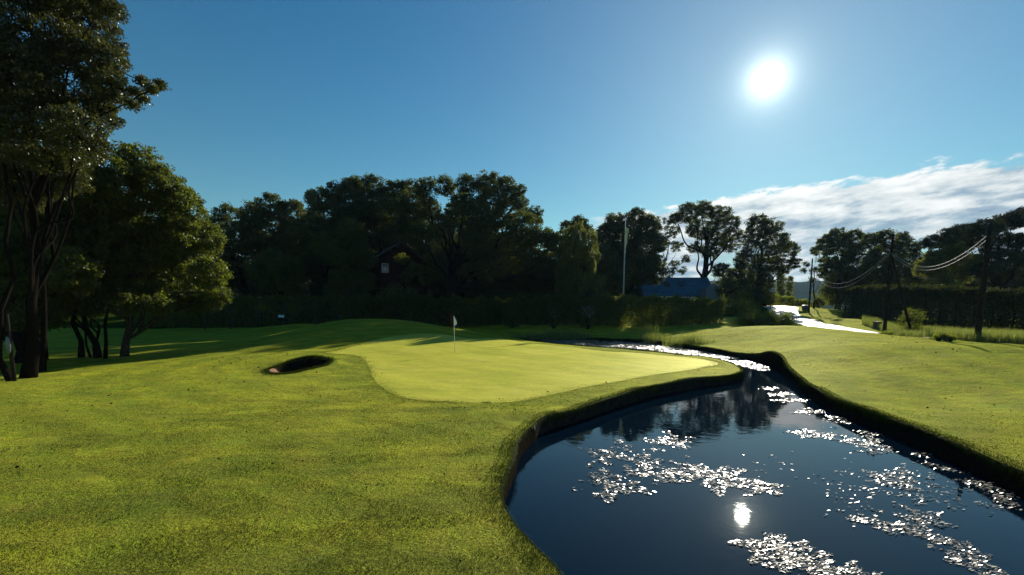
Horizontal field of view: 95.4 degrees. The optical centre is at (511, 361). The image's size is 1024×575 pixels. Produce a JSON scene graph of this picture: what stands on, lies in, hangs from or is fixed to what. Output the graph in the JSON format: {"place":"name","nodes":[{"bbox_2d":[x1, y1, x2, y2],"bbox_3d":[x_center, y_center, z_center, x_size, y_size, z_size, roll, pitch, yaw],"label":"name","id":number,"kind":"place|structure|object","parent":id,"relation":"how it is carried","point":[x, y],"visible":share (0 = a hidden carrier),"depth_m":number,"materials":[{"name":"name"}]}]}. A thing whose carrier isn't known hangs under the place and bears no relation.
{"place":"outdoors","nodes":[
{"label":"outdoors","id":0,"kind":"place"},
{"bbox_2d":[51,290,806,328],"bbox_3d":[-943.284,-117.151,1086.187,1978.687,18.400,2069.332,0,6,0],"label":"garden ground","id":1,"kind":"structure","parent":0,"point":[114,321],"depth_m":65.05,"materials":[{"name":"green plant"}]},
{"bbox_2d":[182,235,237,307],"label":"understorey tree","id":2,"kind":"object","parent":1,"relation":"on","point":[230,285],"visible":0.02,"depth_m":69.57,"materials":[{"name":"green plant"}]},
{"bbox_2d":[182,202,264,316],"bbox_3d":[-39.515,-13.468,63.000,13.992,16.426,6.775,0,6,0],"label":"oak tree","id":3,"kind":"object","parent":1,"relation":"on","point":[222,217],"visible":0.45,"depth_m":61.73,"materials":[{"name":"green plant"}]},
{"bbox_2d":[216,254,269,310],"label":"understorey tree","id":4,"kind":"object","parent":1,"relation":"on","point":[237,291],"visible":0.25,"depth_m":69.17,"materials":[{"name":"green plant"}]},
{"bbox_2d":[231,191,314,318],"bbox_3d":[-32.490,-14.173,63.854,12.387,17.052,7.266,0,6,0],"label":"oak tree","id":5,"kind":"object","parent":1,"relation":"on","point":[279,236],"visible":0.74,"depth_m":61.83,"materials":[{"name":"green plant"}]},
{"bbox_2d":[288,175,376,319],"bbox_3d":[-23.996,-15.109,62.219,11.791,19.413,8.885,0,6,0],"label":"oak tree","id":6,"kind":"object","parent":1,"relation":"on","point":[337,198],"visible":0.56,"depth_m":60.88,"materials":[{"name":"green plant"}]},
{"bbox_2d":[308,216,378,318],"bbox_3d":[-21.183,-11.305,58.532,8.908,13.775,6.029,0,6,0],"label":"oak tree","id":7,"kind":"object","parent":1,"relation":"on","point":[346,278],"visible":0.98,"depth_m":57.71,"materials":[{"name":"green plant"}]},
{"bbox_2d":[341,172,427,257],"bbox_3d":[-17.172,-16.972,65.831,13.518,18.597,10.599,0,6,0],"label":"oak tree","id":8,"kind":"object","parent":1,"relation":"on","point":[390,223],"visible":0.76,"depth_m":63.57,"materials":[{"name":"green plant"}]},
{"bbox_2d":[363,241,427,318],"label":"red house","id":9,"kind":"structure","parent":1,"relation":"on","point":[386,269],"depth_m":60.67,"materials":[{"name":"grey tile"}]},
{"bbox_2d":[381,263,388,272],"bbox_3d":[-16.332,-12.088,59.953,0.870,1.170,0.125,-3,7,-28],"label":"window","id":10,"kind":"structure","parent":9,"relation":"in","point":[385,268],"depth_m":59.96,"materials":[{"name":"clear glass"}]},
{"bbox_2d":[373,276,426,321],"bbox_3d":[-13.812,-7.325,58.572,6.888,6.994,6.154,-4,7,-30],"label":"leafy shrub","id":11,"kind":"object","parent":1,"relation":"on","point":[407,293],"visible":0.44,"depth_m":57.71,"materials":[{"name":"green plant"}]},
{"bbox_2d":[393,252,444,317],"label":"apple tree","id":12,"kind":"object","parent":1,"relation":"on","point":[431,271],"visible":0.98,"depth_m":57.76,"materials":[{"name":"green plant"}]},
{"bbox_2d":[413,222,450,295],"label":"understorey tree","id":13,"kind":"object","parent":1,"relation":"on","point":[433,291],"visible":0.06,"depth_m":70.04,"materials":[{"name":"green plant"}]},
{"bbox_2d":[427,232,486,297],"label":"understorey tree","id":14,"kind":"object","parent":1,"relation":"on","point":[443,290],"visible":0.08,"depth_m":69.55,"materials":[{"name":"green plant"}]},
{"bbox_2d":[396,170,558,320],"bbox_3d":[-4.435,-15.388,60.054,20.870,20.619,12.607,-1,7,-9],"label":"oak","id":15,"kind":"object","parent":1,"relation":"on","point":[477,236],"visible":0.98,"depth_m":58.38,"materials":[{"name":"green plant"}]},
{"bbox_2d":[466,228,523,293],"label":"understorey tree","id":16,"kind":"object","parent":1,"relation":"on","point":[481,287],"visible":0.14,"depth_m":69.83,"materials":[{"name":"green plant"}]},
{"bbox_2d":[488,240,553,292],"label":"understorey tree","id":17,"kind":"object","parent":1,"relation":"on","point":[526,283],"visible":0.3,"depth_m":68.65,"materials":[{"name":"green plant"}]},
{"bbox_2d":[529,250,592,297],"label":"understorey tree","id":18,"kind":"object","parent":1,"relation":"on","point":[537,284],"visible":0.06,"depth_m":69.11,"materials":[{"name":"green plant"}]},
{"bbox_2d":[542,214,600,290],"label":"oak tree","id":19,"kind":"object","parent":1,"relation":"on","point":[566,224],"visible":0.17,"depth_m":64.62,"materials":[{"name":"green plant"}]},
{"bbox_2d":[571,241,630,303],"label":"understorey tree","id":20,"kind":"object","parent":1,"relation":"on","point":[615,278],"visible":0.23,"depth_m":69.85,"materials":[{"name":"green plant"}]},
{"bbox_2d":[605,266,650,301],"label":"understorey tree","id":21,"kind":"object","parent":1,"relation":"on","point":[632,291],"visible":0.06,"depth_m":95.01,"materials":[{"name":"green plant"}]},
{"bbox_2d":[593,206,668,301],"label":"dense tree","id":22,"kind":"object","parent":1,"relation":"on","point":[642,264],"visible":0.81,"depth_m":80.99,"materials":[{"name":"green plant"}]},
{"bbox_2d":[659,217,690,276],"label":"thin tree","id":23,"kind":"object","parent":1,"relation":"on","point":[677,244],"visible":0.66,"depth_m":93.74,"materials":[{"name":"green plant"}]},
{"bbox_2d":[635,277,720,305],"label":"blue roofed house","id":24,"kind":"structure","parent":1,"relation":"on","point":[684,287],"depth_m":90.47,"materials":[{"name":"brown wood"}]},
{"bbox_2d":[668,200,743,276],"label":"tall ash","id":25,"kind":"object","parent":1,"relation":"on","point":[705,209],"visible":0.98,"depth_m":94.53,"materials":[{"name":"green plant"}]},
{"bbox_2d":[711,277,737,304],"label":"understorey tree","id":26,"kind":"object","parent":1,"relation":"on","point":[717,282],"visible":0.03,"depth_m":91.74,"materials":[{"name":"green plant"}]},
{"bbox_2d":[710,282,760,315],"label":"leafy shrub","id":27,"kind":"object","parent":1,"relation":"on","point":[734,308],"visible":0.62,"depth_m":70.27,"materials":[{"name":"green plant"}]},
{"bbox_2d":[0,306,1023,574],"bbox_3d":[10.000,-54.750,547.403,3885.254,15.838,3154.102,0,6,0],"label":"lawn","id":28,"kind":"structure","parent":0,"point":[166,366],"depth_m":11.24,"materials":[{"name":"green plant"}]},
{"bbox_2d":[4,314,16,380],"bbox_3d":[-19.294,-0.447,17.919,0.170,2.800,0.170,0,6,0],"label":"marker post","id":29,"kind":"object","parent":28,"relation":"on","point":[9,345],"visible":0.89,"depth_m":17.87,"materials":[{"name":"wood"}]},
{"bbox_2d":[0,182,105,362],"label":"maple tree","id":30,"kind":"object","parent":28,"relation":"on","point":[71,264],"visible":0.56,"depth_m":22.26,"materials":[{"name":"green plant"}]},
{"bbox_2d":[0,163,123,358],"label":"maple tree","id":31,"kind":"object","parent":28,"relation":"on","point":[81,308],"visible":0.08,"depth_m":25.20,"materials":[{"name":"green plant"}]},
{"bbox_2d":[0,0,171,380],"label":"alder tree","id":32,"kind":"object","parent":28,"relation":"on","point":[34,65],"visible":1,"depth_m":17.70,"materials":[{"name":"green plant"}]},
{"bbox_2d":[56,141,233,356],"bbox_3d":[-19.724,-6.078,26.642,9.306,12.241,8.011,0,6,0],"label":"maple tree","id":33,"kind":"object","parent":28,"relation":"on","point":[155,255],"visible":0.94,"depth_m":25.12,"materials":[{"name":"green plant"}]},
{"bbox_2d":[203,287,337,329],"bbox_3d":[-28.372,-6.173,54.643,15.782,5.287,0.118,0,6,0],"label":"wire fence","id":34,"kind":"object","parent":28,"relation":"on","point":[257,314],"visible":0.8,"depth_m":54.69,"materials":[{"name":"metal"}]},
{"bbox_2d":[274,358,328,372],"bbox_3d":[-9.890,0.763,21.636,1.835,1.560,3.050,3,7,23],"label":"bunker face","id":35,"kind":"object","parent":28,"relation":"on","point":[298,365],"visible":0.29,"depth_m":22.68},
{"bbox_2d":[133,292,485,327],"bbox_3d":[-25.908,-6.359,58.095,45.725,4.736,4.089,0,6,3],"label":"garden hedge","id":36,"kind":"object","parent":28,"relation":"on","point":[242,300],"visible":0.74,"depth_m":56.61,"materials":[{"name":"green plant"}]},
{"bbox_2d":[500,306,520,328],"bbox_3d":[-0.091,-5.077,54.750,2.606,3.011,2.602,0,6,0],"label":"round bush","id":37,"kind":"object","parent":28,"relation":"on","point":[511,323],"visible":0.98,"depth_m":54.45,"materials":[{"name":"green plant"}]},
{"bbox_2d":[326,333,717,402],"bbox_3d":[-1.426,-0.690,27.419,19.836,1.076,21.165,-6,9,-42],"label":"putting green","id":38,"kind":"object","parent":28,"relation":"on","point":[438,367],"visible":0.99,"depth_m":22.59,"materials":[{"name":"plant"}]},
{"bbox_2d":[454,317,456,343],"bbox_3d":[-3.360,-1.595,27.620,0.182,2.261,0.119,3,7,28],"label":"golf flagstick","id":39,"kind":"object","parent":38,"relation":"on","point":[455,322],"visible":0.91,"depth_m":27.56,"materials":[{"name":"white fabric"}]},
{"bbox_2d":[482,292,562,324],"bbox_3d":[1.281,-6.508,57.809,10.007,4.246,3.123,0,6,0],"label":"garden hedge","id":40,"kind":"object","parent":28,"relation":"on","point":[496,302],"visible":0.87,"depth_m":56.78,"materials":[{"name":"green plant"}]},
{"bbox_2d":[546,308,559,328],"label":"flowering bush","id":41,"kind":"object","parent":28,"relation":"on","point":[554,320],"visible":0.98,"depth_m":54.50,"materials":[{"name":"green plant"}]},
{"bbox_2d":[553,220,600,321],"bbox_3d":[8.140,-11.158,57.609,5.977,12.977,5.285,0,6,0],"label":"weeping tree","id":42,"kind":"object","parent":28,"relation":"on","point":[571,261],"visible":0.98,"depth_m":56.59,"materials":[{"name":"green plant"}]},
{"bbox_2d":[579,305,594,328],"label":"flowering bush","id":43,"kind":"object","parent":28,"relation":"on","point":[588,317],"visible":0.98,"depth_m":54.65,"materials":[{"name":"green plant"}]},
{"bbox_2d":[622,217,628,316],"bbox_3d":[14.632,-11.781,60.054,0.590,13.344,0.220,0,6,0],"label":"flagpole","id":44,"kind":"object","parent":28,"relation":"on","point":[626,235],"visible":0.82,"depth_m":59.69,"materials":[{"name":"white metal"}]},
{"bbox_2d":[559,293,725,326],"bbox_3d":[16.883,-6.455,58.481,22.823,4.309,4.464,-1,7,-12],"label":"garden hedge","id":45,"kind":"object","parent":28,"relation":"on","point":[714,306],"visible":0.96,"depth_m":57.08,"materials":[{"name":"green plant"}]},
{"bbox_2d":[699,339,715,343],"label":"reed clump","id":46,"kind":"object","parent":28,"relation":"on","point":[704,341],"visible":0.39,"depth_m":38.68,"materials":[{"name":"green plant"}]},
{"bbox_2d":[729,307,777,325],"bbox_3d":[28.995,-5.151,55.839,5.305,3.890,4.929,-4,7,-29],"label":"leafy shrub","id":47,"kind":"object","parent":28,"relation":"on","point":[752,319],"visible":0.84,"depth_m":55.43,"materials":[{"name":"green plant"}]},
{"bbox_2d":[709,213,802,305],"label":"broad ash","id":48,"kind":"object","parent":28,"relation":"on","point":[739,274],"visible":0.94,"depth_m":86.63,"materials":[{"name":"green plant"}]},
{"bbox_2d":[754,287,780,305],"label":"leafy shrub","id":49,"kind":"object","parent":28,"relation":"on","point":[770,298],"visible":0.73,"depth_m":84.03,"materials":[{"name":"green plant"}]},
{"bbox_2d":[761,309,796,325],"bbox_3d":[29.723,-4.487,51.732,3.882,2.801,3.765,0,6,0],"label":"leafy shrub","id":50,"kind":"object","parent":28,"relation":"on","point":[782,321],"visible":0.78,"depth_m":51.37,"materials":[{"name":"green plant"}]},
{"bbox_2d":[775,274,786,303],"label":"poplar tree","id":51,"kind":"object","parent":28,"relation":"on","point":[780,289],"visible":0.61,"depth_m":123.00,"materials":[{"name":"green plant"}]},
{"bbox_2d":[784,276,794,300],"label":"poplar tree","id":52,"kind":"object","parent":28,"relation":"on","point":[789,287],"visible":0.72,"depth_m":123.24,"materials":[{"name":"green plant"}]},
{"bbox_2d":[773,294,812,306],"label":"hedge","id":53,"kind":"object","parent":28,"relation":"on","point":[792,301],"visible":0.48,"depth_m":91.67,"materials":[{"name":"green plant"}]},
{"bbox_2d":[802,305,807,309],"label":"verge bin","id":54,"kind":"object","parent":28,"relation":"on","point":[804,307],"visible":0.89,"depth_m":75.12,"materials":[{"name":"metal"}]},
{"bbox_2d":[808,258,812,312],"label":"utility pole","id":55,"kind":"object","parent":28,"relation":"on","point":[810,287],"visible":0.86,"depth_m":72.09,"materials":[{"name":"wood"}]},
{"bbox_2d":[799,250,826,308],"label":"sparse tree","id":56,"kind":"object","parent":28,"relation":"on","point":[806,264],"visible":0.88,"depth_m":76.61,"materials":[{"name":"green plant"}]},
{"bbox_2d":[810,291,830,307],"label":"leafy shrub","id":57,"kind":"object","parent":28,"relation":"on","point":[819,300],"visible":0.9,"depth_m":82.82,"materials":[{"name":"green plant"}]},
{"bbox_2d":[817,266,871,306],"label":"understorey tree","id":58,"kind":"object","parent":28,"relation":"on","point":[827,288],"visible":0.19,"depth_m":92.61,"materials":[{"name":"green plant"}]},
{"bbox_2d":[809,227,882,309],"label":"roadside tree","id":59,"kind":"object","parent":28,"relation":"on","point":[831,244],"visible":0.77,"depth_m":88.50,"materials":[{"name":"green plant"}]},
{"bbox_2d":[855,266,885,301],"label":"understorey tree","id":60,"kind":"object","parent":28,"relation":"on","point":[871,282],"visible":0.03,"depth_m":89.26,"materials":[{"name":"green plant"}]},
{"bbox_2d":[872,321,881,328],"bbox_3d":[35.979,-3.603,45.886,0.650,0.760,0.500,0,6,0],"label":"junction box","id":61,"kind":"object","parent":28,"relation":"on","point":[875,323],"visible":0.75,"depth_m":45.77,"materials":[{"name":"metal"}]},
{"bbox_2d":[878,330,894,334],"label":"weed clump","id":62,"kind":"object","parent":28,"relation":"on","point":[889,333],"visible":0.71,"depth_m":35.43,"materials":[{"name":"green plant"}]},
{"bbox_2d":[854,228,923,302],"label":"roadside tree","id":63,"kind":"object","parent":28,"relation":"on","point":[911,255],"visible":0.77,"depth_m":79.07,"materials":[{"name":"green plant"}]},
{"bbox_2d":[882,233,911,331],"bbox_3d":[32.483,-6.136,38.821,3.100,8.821,0.293,-1,7,-11],"label":"utility pole","id":64,"kind":"object","parent":28,"relation":"on","point":[891,260],"visible":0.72,"depth_m":38.59,"materials":[{"name":"wood"}]},
{"bbox_2d":[897,307,928,329],"bbox_3d":[34.349,-3.477,39.899,2.145,2.860,2.235,0,6,0],"label":"leafy shrub","id":65,"kind":"object","parent":28,"relation":"on","point":[916,324],"visible":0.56,"depth_m":39.62,"materials":[{"name":"green plant"}]},
{"bbox_2d":[894,271,932,303],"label":"understorey tree","id":66,"kind":"object","parent":28,"relation":"on","point":[918,282],"visible":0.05,"depth_m":83.72,"materials":[{"name":"green plant"}]},
{"bbox_2d":[836,283,1023,330],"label":"conifer hedge","id":67,"kind":"object","parent":28,"relation":"on","point":[1006,300],"visible":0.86,"depth_m":45.98,"materials":[{"name":"green plant"}]},
{"bbox_2d":[931,332,949,340],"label":"weed clump","id":68,"kind":"object","parent":28,"relation":"on","point":[938,337],"visible":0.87,"depth_m":27.12,"materials":[{"name":"green plant"}]},
{"bbox_2d":[912,240,982,303],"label":"round tree","id":69,"kind":"object","parent":28,"relation":"on","point":[957,269],"visible":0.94,"depth_m":58.34,"materials":[{"name":"green plant"}]},
{"bbox_2d":[942,334,957,341],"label":"weed clump","id":70,"kind":"object","parent":28,"relation":"on","point":[950,338],"visible":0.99,"depth_m":26.66,"materials":[{"name":"green plant"}]},
{"bbox_2d":[930,273,977,312],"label":"understorey tree","id":71,"kind":"object","parent":28,"relation":"on","point":[960,287],"visible":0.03,"depth_m":73.95,"materials":[{"name":"green plant"}]},
{"bbox_2d":[917,206,1023,314],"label":"pine tree","id":72,"kind":"object","parent":28,"relation":"on","point":[971,234],"visible":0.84,"depth_m":60.77,"materials":[{"name":"green plant"}]},
{"bbox_2d":[973,224,992,340],"bbox_3d":[27.482,-4.341,27.184,0.317,7.243,0.334,-5,8,-36],"label":"utility pole","id":73,"kind":"object","parent":28,"relation":"on","point":[980,307],"visible":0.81,"depth_m":27.09,"materials":[{"name":"wood"}]},
{"bbox_2d":[891,241,984,269],"bbox_3d":[29.282,-7.379,32.627,0.018,1.882,12.060,2,7,17],"label":"overhead cable","id":74,"kind":"object","parent":73,"relation":"attached to","point":[941,267],"visible":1,"depth_m":31.26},
{"bbox_2d":[965,268,1012,313],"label":"understorey tree","id":75,"kind":"object","parent":28,"relation":"on","point":[975,283],"visible":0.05,"depth_m":71.50,"materials":[{"name":"green plant"}]},
{"bbox_2d":[1006,267,1023,290],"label":"understorey tree","id":76,"kind":"object","parent":28,"relation":"on","point":[1017,286],"visible":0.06,"depth_m":68.12,"materials":[{"name":"green plant"}]},
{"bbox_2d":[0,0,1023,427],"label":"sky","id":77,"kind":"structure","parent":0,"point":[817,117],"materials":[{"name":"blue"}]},
{"bbox_2d":[72,266,1022,318],"bbox_3d":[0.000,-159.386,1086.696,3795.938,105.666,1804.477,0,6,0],"label":"hill","id":78,"kind":"structure","parent":0,"point":[800,290],"depth_m":797.70,"materials":[{"name":"green plant"}]},
{"bbox_2d":[499,338,1023,573],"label":"pond bank","id":79,"kind":"structure","parent":0,"point":[928,442],"depth_m":11.24,"materials":[{"name":"brown soil"}]},
{"bbox_2d":[509,333,542,339],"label":"reed clump","id":80,"kind":"object","parent":79,"relation":"on","point":[519,336],"visible":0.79,"depth_m":50.31,"materials":[{"name":"green plant"}]},
{"bbox_2d":[526,329,561,339],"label":"reed clump","id":81,"kind":"object","parent":79,"relation":"on","point":[544,336],"visible":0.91,"depth_m":50.33,"materials":[{"name":"green plant"}]},
{"bbox_2d":[535,371,743,438],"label":"retaining wall","id":82,"kind":"structure","parent":79,"relation":"on","point":[597,409],"depth_m":15.78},
{"bbox_2d":[638,324,658,338],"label":"reed clump","id":83,"kind":"object","parent":79,"relation":"on","point":[642,333],"visible":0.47,"depth_m":46.54,"materials":[{"name":"green plant"}]},
{"bbox_2d":[642,331,669,343],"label":"reed clump","id":84,"kind":"object","parent":79,"relation":"on","point":[648,340],"visible":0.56,"depth_m":44.48,"materials":[{"name":"green plant"}]},
{"bbox_2d":[651,334,680,343],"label":"reed clump","id":85,"kind":"object","parent":79,"relation":"on","point":[654,340],"visible":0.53,"depth_m":43.56,"materials":[{"name":"green plant"}]},
{"bbox_2d":[662,336,686,346],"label":"reed clump","id":86,"kind":"object","parent":79,"relation":"on","point":[675,342],"visible":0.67,"depth_m":40.55,"materials":[{"name":"green plant"}]},
{"bbox_2d":[678,333,695,347],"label":"reed clump","id":87,"kind":"object","parent":79,"relation":"on","point":[684,341],"visible":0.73,"depth_m":39.63,"materials":[{"name":"green plant"}]},
{"bbox_2d":[686,332,705,346],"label":"reed clump","id":88,"kind":"object","parent":79,"relation":"on","point":[693,339],"visible":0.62,"depth_m":39.07,"materials":[{"name":"green plant"}]},
{"bbox_2d":[504,339,1023,574],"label":"pond water","id":89,"kind":"structure","parent":0,"point":[686,527],"depth_m":8.30,"materials":[{"name":"blue liquid"}]},
{"bbox_2d":[542,339,1021,574],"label":"floating leaves","id":90,"kind":"object","parent":89,"relation":"on","point":[800,556],"visible":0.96,"depth_m":8.53,"materials":[{"name":"white plant"}]},
{"bbox_2d":[763,306,877,332],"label":"gravel road","id":91,"kind":"structure","parent":0,"point":[803,320],"depth_m":59.05,"materials":[{"name":"white gravel"}]},
{"bbox_2d":[861,314,1023,343],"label":"tall grass","id":92,"kind":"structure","parent":0,"point":[1012,336],"depth_m":30.29,"materials":[{"name":"green plant"}]}
]}

